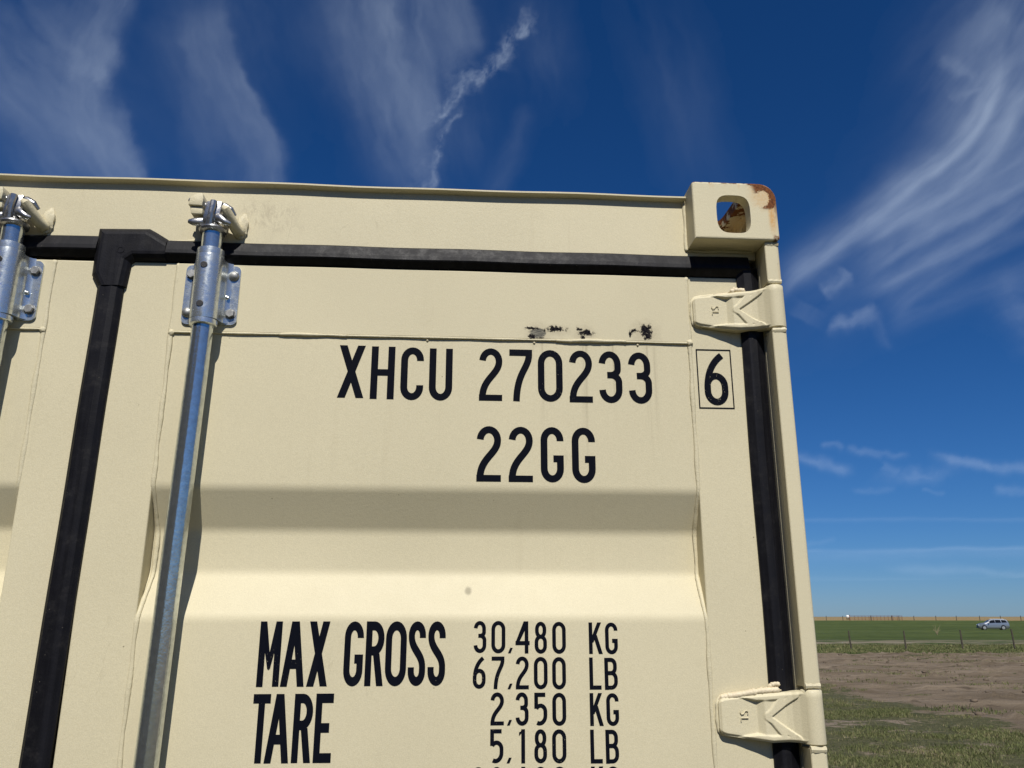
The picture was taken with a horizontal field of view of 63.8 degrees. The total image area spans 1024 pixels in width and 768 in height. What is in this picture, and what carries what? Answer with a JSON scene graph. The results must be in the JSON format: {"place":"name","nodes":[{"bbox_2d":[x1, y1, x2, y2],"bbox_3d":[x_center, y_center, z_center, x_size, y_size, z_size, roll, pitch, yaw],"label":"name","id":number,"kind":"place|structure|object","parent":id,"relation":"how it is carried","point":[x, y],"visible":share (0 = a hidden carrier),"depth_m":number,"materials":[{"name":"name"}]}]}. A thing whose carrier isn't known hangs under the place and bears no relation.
{"place":"outdoors","nodes":[
{"label":"outdoors","id":0,"kind":"place"},
{"bbox_2d":[0,0,1023,616],"label":"sky","id":1,"kind":"structure","parent":0,"point":[886,137],"materials":[{"name":"blue"}]},
{"bbox_2d":[814,618,1023,767],"bbox_3d":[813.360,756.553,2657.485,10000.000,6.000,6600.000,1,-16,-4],"label":"ground","id":2,"kind":"structure","parent":0,"point":[836,630],"depth_m":23.36,"materials":[{"name":"brown soil"}]},
{"bbox_2d":[0,173,827,767],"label":"shipping container","id":3,"kind":"object","parent":2,"relation":"on","point":[298,475],"visible":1,"depth_m":1.43,"materials":[{"name":"metal"}]},
{"bbox_2d":[0,235,98,767],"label":"door","id":4,"kind":"structure","parent":3,"relation":"in","point":[43,362],"depth_m":1.40,"materials":[{"name":"beige paint"}]},
{"bbox_2d":[18,229,826,767],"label":"door","id":5,"kind":"structure","parent":3,"relation":"in","point":[521,510],"depth_m":1.42,"materials":[{"name":"paint"}]},
{"bbox_2d":[812,683,1023,767],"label":"grass","id":6,"kind":"structure","parent":2,"relation":"on","point":[966,730],"depth_m":11.84,"materials":[{"name":"green plant"}]},
{"bbox_2d":[814,615,1023,620],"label":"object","id":7,"kind":"object","parent":2,"relation":"on","point":[979,617],"visible":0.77,"depth_m":258.90,"materials":[{"name":"plant"}]},
{"bbox_2d":[817,629,1021,649],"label":"wire fence","id":8,"kind":"object","parent":2,"relation":"on","point":[920,644],"visible":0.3,"depth_m":47.28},
{"bbox_2d":[816,643,1023,653],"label":"verge grass","id":9,"kind":"structure","parent":2,"relation":"on","point":[895,648],"depth_m":47.85,"materials":[{"name":"green plant"}]},
{"bbox_2d":[817,651,1023,714],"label":"dirt patch","id":10,"kind":"object","parent":2,"relation":"on","point":[959,706],"visible":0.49,"depth_m":25.01,"materials":[{"name":"brown soil"}]},
{"bbox_2d":[822,652,1023,714],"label":"dirt clods","id":11,"kind":"object","parent":2,"relation":"on","point":[971,700],"visible":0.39,"depth_m":26.32,"materials":[{"name":"brown soil"}]},
{"bbox_2d":[976,619,1009,629],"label":"parked car","id":12,"kind":"object","parent":2,"relation":"on","point":[1001,624],"visible":0.99,"depth_m":124.17,"materials":[{"name":"silver metal"}]}
]}

